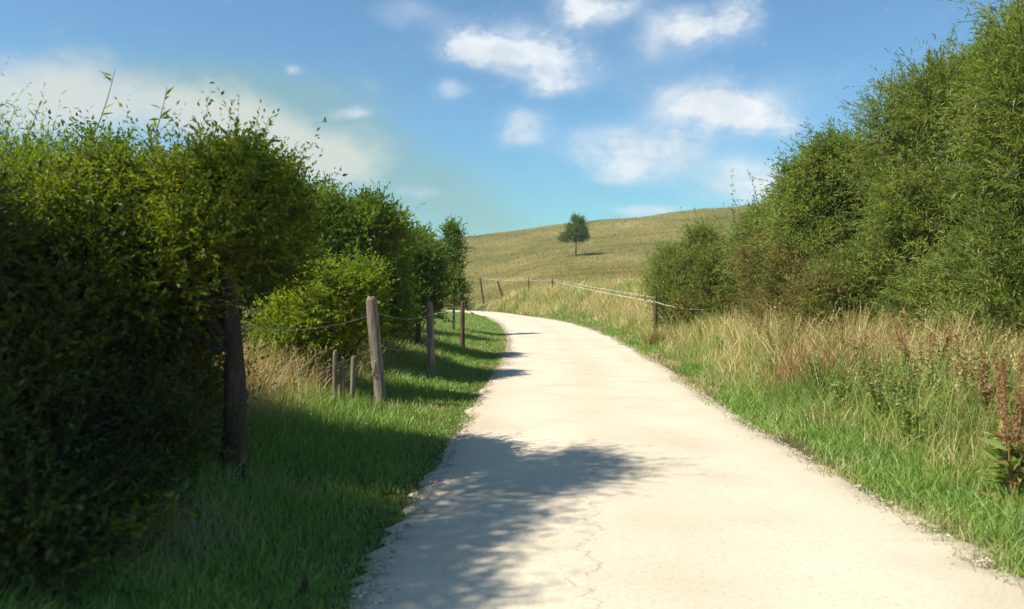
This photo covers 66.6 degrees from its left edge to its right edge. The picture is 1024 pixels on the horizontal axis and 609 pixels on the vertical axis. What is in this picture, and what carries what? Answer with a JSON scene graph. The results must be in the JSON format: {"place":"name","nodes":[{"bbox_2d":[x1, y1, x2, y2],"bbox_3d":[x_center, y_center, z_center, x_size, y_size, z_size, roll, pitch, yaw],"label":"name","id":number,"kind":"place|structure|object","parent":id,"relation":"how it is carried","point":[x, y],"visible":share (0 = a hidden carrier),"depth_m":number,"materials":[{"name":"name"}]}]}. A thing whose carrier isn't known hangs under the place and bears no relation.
{"place":"outdoors","nodes":[
{"label":"outdoors","id":0,"kind":"place"},
{"bbox_2d":[0,0,1019,239],"label":"sky","id":1,"kind":"structure","parent":0,"point":[497,116],"materials":[{"name":"blue"}]},
{"bbox_2d":[0,302,1023,608],"bbox_3d":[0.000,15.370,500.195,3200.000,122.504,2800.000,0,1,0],"label":"ground","id":2,"kind":"structure","parent":0,"point":[304,588],"depth_m":5.61,"materials":[{"name":"green plant"}]},
{"bbox_2d":[2,486,197,563],"bbox_3d":[-2.390,1.273,4.247,1.292,0.466,0.725,0,1,-24],"label":"bramble","id":3,"kind":"object","parent":2,"relation":"on","point":[138,530],"visible":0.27,"depth_m":4.42,"materials":[{"name":"green plant"}]},
{"bbox_2d":[0,56,201,328],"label":"hedge shrub","id":4,"kind":"object","parent":2,"relation":"on","point":[32,159],"visible":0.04,"depth_m":6.85,"materials":[{"name":"green plant"}]},
{"bbox_2d":[0,117,284,608],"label":"hedge shrub","id":5,"kind":"object","parent":2,"relation":"on","point":[75,368],"visible":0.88,"depth_m":4.98,"materials":[{"name":"green plant"}]},
{"bbox_2d":[0,108,335,336],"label":"hedge shrub","id":6,"kind":"object","parent":2,"relation":"on","point":[248,302],"visible":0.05,"depth_m":12.18,"materials":[{"name":"green plant"}]},
{"bbox_2d":[0,81,386,493],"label":"broadleaf tree","id":7,"kind":"object","parent":2,"relation":"on","point":[221,210],"visible":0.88,"depth_m":6.15,"materials":[{"name":"green plant"}]},
{"bbox_2d":[0,318,459,589],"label":"dry grass","id":8,"kind":"structure","parent":2,"relation":"on","point":[257,379],"depth_m":10.13,"materials":[{"name":"beige plant"}]},
{"bbox_2d":[239,177,346,309],"bbox_3d":[-5.760,-1.058,20.726,5.419,4.914,4.751,0,1,0],"label":"hedge tree","id":9,"kind":"object","parent":2,"relation":"on","point":[262,292],"depth_m":20.35,"materials":[{"name":"green plant"}]},
{"bbox_2d":[244,240,401,389],"bbox_3d":[-2.779,0.236,11.434,2.459,2.475,2.125,0,1,-15],"label":"round bush","id":10,"kind":"object","parent":2,"relation":"on","point":[343,301],"visible":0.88,"depth_m":11.12,"materials":[{"name":"green plant"}]},
{"bbox_2d":[332,350,336,402],"bbox_3d":[-2.351,1.139,10.313,0.084,1.084,0.066,0,1,0],"label":"wooden stake","id":11,"kind":"object","parent":2,"relation":"on","point":[334,377],"visible":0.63,"depth_m":10.29,"materials":[{"name":"grey wood"}]},
{"bbox_2d":[340,357,344,400],"bbox_3d":[-2.249,1.196,10.364,0.083,1.008,0.065,0,1,0],"label":"wooden stake","id":12,"kind":"object","parent":2,"relation":"on","point":[342,380],"visible":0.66,"depth_m":10.34,"materials":[{"name":"grey wood"}]},
{"bbox_2d":[262,298,426,352],"bbox_3d":[-3.557,0.037,16.991,3.576,2.791,2.623,0,1,0],"label":"hedge shrub","id":13,"kind":"object","parent":2,"relation":"on","point":[413,328],"visible":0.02,"depth_m":16.76,"materials":[{"name":"green plant"}]},
{"bbox_2d":[350,355,354,411],"bbox_3d":[-2.118,1.191,10.313,0.092,1.044,0.068,0,1,0],"label":"wooden stake","id":14,"kind":"object","parent":2,"relation":"on","point":[352,381],"visible":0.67,"depth_m":10.29,"materials":[{"name":"grey wood"}]},
{"bbox_2d":[241,296,464,408],"bbox_3d":[-1.728,0.771,15.206,0.817,1.873,14.528,0,1,5],"label":"wire fence","id":15,"kind":"object","parent":2,"relation":"on","point":[375,345],"visible":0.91,"depth_m":10.86,"materials":[{"name":"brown wood"}]},
{"bbox_2d":[281,166,431,347],"bbox_3d":[-3.512,-0.609,14.858,3.942,4.138,3.480,0,1,0],"label":"broadleaf tree","id":16,"kind":"object","parent":2,"relation":"on","point":[373,221],"visible":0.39,"depth_m":14.19,"materials":[{"name":"green plant"}]},
{"bbox_2d":[383,219,459,345],"bbox_3d":[-2.920,-0.441,20.012,3.263,3.878,3.054,0,1,0],"label":"broadleaf tree","id":17,"kind":"object","parent":2,"relation":"on","point":[433,262],"visible":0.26,"depth_m":19.49,"materials":[{"name":"green plant"}]},
{"bbox_2d":[437,213,480,329],"bbox_3d":[-2.331,-1.087,31.027,2.232,5.119,1.965,0,1,13],"label":"slender tree","id":18,"kind":"object","parent":2,"relation":"on","point":[457,287],"visible":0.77,"depth_m":30.77,"materials":[{"name":"green plant"}]},
{"bbox_2d":[483,277,712,327],"bbox_3d":[3.391,-0.707,55.434,5.465,3.958,65.248,0,1,-7],"label":"rope fence","id":19,"kind":"object","parent":2,"relation":"on","point":[655,312],"visible":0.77,"depth_m":24.17,"materials":[{"name":"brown wood"}]},
{"bbox_2d":[628,321,672,347],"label":"grass tussock","id":20,"kind":"object","parent":2,"relation":"on","point":[649,336],"depth_m":23.59,"materials":[{"name":"beige plant"}]},
{"bbox_2d":[625,203,732,328],"bbox_3d":[5.734,-0.947,25.579,4.335,4.764,3.508,0,1,-18],"label":"hedge shrub","id":21,"kind":"object","parent":2,"relation":"on","point":[667,263],"visible":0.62,"depth_m":25.16,"materials":[{"name":"green plant"}]},
{"bbox_2d":[697,324,712,340],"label":"weed plant","id":22,"kind":"object","parent":2,"relation":"on","point":[702,333],"visible":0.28,"depth_m":20.36,"materials":[{"name":"beige plant"}]},
{"bbox_2d":[664,169,762,325],"bbox_3d":[6.749,-1.388,22.578,3.052,5.152,4.861,0,1,-32],"label":"hedge shrub","id":23,"kind":"object","parent":2,"relation":"on","point":[705,265],"visible":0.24,"depth_m":22.89,"materials":[{"name":"green plant"}]},
{"bbox_2d":[713,332,731,354],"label":"weed plant","id":24,"kind":"object","parent":2,"relation":"on","point":[716,342],"visible":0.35,"depth_m":17.19,"materials":[{"name":"beige plant"}]},
{"bbox_2d":[740,336,763,364],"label":"weed plant","id":25,"kind":"object","parent":2,"relation":"on","point":[752,349],"visible":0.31,"depth_m":14.88,"materials":[{"name":"beige plant"}]},
{"bbox_2d":[481,274,1023,519],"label":"dry grass","id":26,"kind":"structure","parent":2,"relation":"on","point":[620,310],"depth_m":11.09,"materials":[{"name":"beige plant"}]},
{"bbox_2d":[695,154,818,306],"bbox_3d":[7.703,-1.605,22.160,5.536,5.362,4.682,0,1,0],"label":"willow bush","id":27,"kind":"object","parent":2,"relation":"on","point":[750,216],"visible":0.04,"depth_m":21.71,"materials":[{"name":"green plant"}]},
{"bbox_2d":[750,315,787,348],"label":"weed plant","id":28,"kind":"object","parent":2,"relation":"on","point":[757,330],"visible":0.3,"depth_m":15.76,"materials":[{"name":"beige plant"}]},
{"bbox_2d":[763,347,790,380],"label":"weed plant","id":29,"kind":"object","parent":2,"relation":"on","point":[767,358],"visible":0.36,"depth_m":12.60,"materials":[{"name":"green plant"}]},
{"bbox_2d":[765,326,803,363],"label":"weed plant","id":30,"kind":"object","parent":2,"relation":"on","point":[770,339],"visible":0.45,"depth_m":13.55,"materials":[{"name":"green plant"}]},
{"bbox_2d":[776,314,814,350],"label":"weed plant","id":31,"kind":"object","parent":2,"relation":"on","point":[781,328],"visible":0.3,"depth_m":14.43,"materials":[{"name":"beige plant"}]},
{"bbox_2d":[717,209,886,338],"bbox_3d":[6.434,-0.542,17.709,3.519,3.776,7.166,0,1,0],"label":"hedge shrub","id":32,"kind":"object","parent":2,"relation":"on","point":[759,288],"visible":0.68,"depth_m":17.18,"materials":[{"name":"green plant"}]},
{"bbox_2d":[806,341,847,398],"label":"weed plant","id":33,"kind":"object","parent":2,"relation":"on","point":[815,367],"visible":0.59,"depth_m":10.80,"materials":[{"name":"green plant"}]},
{"bbox_2d":[716,105,950,314],"bbox_3d":[7.532,-1.718,18.437,5.702,5.971,5.297,0,1,0],"label":"willow bush","id":34,"kind":"object","parent":2,"relation":"on","point":[806,188],"visible":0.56,"depth_m":17.61,"materials":[{"name":"green plant"}]},
{"bbox_2d":[826,368,861,412],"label":"weed plant","id":35,"kind":"object","parent":2,"relation":"on","point":[835,388],"visible":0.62,"depth_m":9.51,"materials":[{"name":"green plant"}]},
{"bbox_2d":[833,317,876,373],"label":"weed plant","id":36,"kind":"object","parent":2,"relation":"on","point":[865,328],"visible":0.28,"depth_m":12.15,"materials":[{"name":"green plant"}]},
{"bbox_2d":[848,334,897,388],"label":"weed plant","id":37,"kind":"object","parent":2,"relation":"on","point":[857,351],"visible":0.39,"depth_m":10.67,"materials":[{"name":"green plant"}]},
{"bbox_2d":[858,357,916,426],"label":"weed plant","id":38,"kind":"object","parent":2,"relation":"on","point":[879,392],"visible":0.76,"depth_m":8.43,"materials":[{"name":"green plant"}]},
{"bbox_2d":[775,17,1023,347],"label":"willow bush","id":39,"kind":"object","parent":2,"relation":"on","point":[900,142],"visible":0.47,"depth_m":13.89,"materials":[{"name":"green plant"}]},
{"bbox_2d":[893,387,947,452],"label":"weed plant","id":40,"kind":"object","parent":2,"relation":"on","point":[906,413],"visible":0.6,"depth_m":7.51,"materials":[{"name":"green plant"}]},
{"bbox_2d":[894,323,953,403],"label":"weed plant","id":41,"kind":"object","parent":2,"relation":"on","point":[901,344],"visible":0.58,"depth_m":9.15,"materials":[{"name":"green plant"}]},
{"bbox_2d":[899,342,956,412],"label":"weed plant","id":42,"kind":"object","parent":2,"relation":"on","point":[908,366],"visible":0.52,"depth_m":8.54,"materials":[{"name":"green plant"}]},
{"bbox_2d":[845,0,1023,363],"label":"willow bush","id":43,"kind":"object","parent":2,"relation":"on","point":[1003,263],"visible":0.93,"depth_m":10.36,"materials":[{"name":"green plant"}]},
{"bbox_2d":[950,333,1019,418],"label":"weed plant","id":44,"kind":"object","parent":2,"relation":"on","point":[961,353],"visible":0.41,"depth_m":7.92,"materials":[{"name":"green plant"}]},
{"bbox_2d":[960,346,1023,447],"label":"weed plant","id":45,"kind":"object","parent":2,"relation":"on","point":[989,393],"visible":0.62,"depth_m":6.83,"materials":[{"name":"green plant"}]},
{"bbox_2d":[977,351,1023,508],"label":"dock plant","id":46,"kind":"object","parent":2,"relation":"on","point":[1007,467],"visible":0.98,"depth_m":5.79,"materials":[{"name":"green plant"}]},
{"bbox_2d":[987,406,1020,481],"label":"weed plant","id":47,"kind":"object","parent":2,"relation":"on","point":[995,429],"visible":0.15,"depth_m":6.23,"materials":[{"name":"green plant"}]},
{"bbox_2d":[241,176,1020,328],"bbox_3d":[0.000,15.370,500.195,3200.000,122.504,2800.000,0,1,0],"label":"hill","id":48,"kind":"structure","parent":0,"point":[471,241],"depth_m":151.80,"materials":[{"name":"beige plant"}]},
{"bbox_2d":[461,278,502,303],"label":"old fence","id":49,"kind":"object","parent":48,"relation":"on","point":[500,290],"visible":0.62,"depth_m":87.88,"materials":[{"name":"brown wood"}]},
{"bbox_2d":[557,212,590,255],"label":"hill tree","id":50,"kind":"object","parent":48,"relation":"on","point":[577,230],"visible":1,"depth_m":128.30,"materials":[{"name":"green plant"}]},
{"bbox_2d":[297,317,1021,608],"bbox_3d":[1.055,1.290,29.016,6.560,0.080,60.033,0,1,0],"label":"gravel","id":51,"kind":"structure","parent":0,"point":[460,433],"depth_m":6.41,"materials":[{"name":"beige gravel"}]},
{"bbox_2d":[349,310,1023,608],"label":"road","id":52,"kind":"structure","parent":0,"point":[595,470],"depth_m":5.49,"materials":[{"name":"beige concrete"}]},
{"bbox_2d":[531,294,1023,590],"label":"verge grass","id":53,"kind":"structure","parent":0,"point":[868,463],"depth_m":7.23,"materials":[{"name":"green plant"}]}
]}

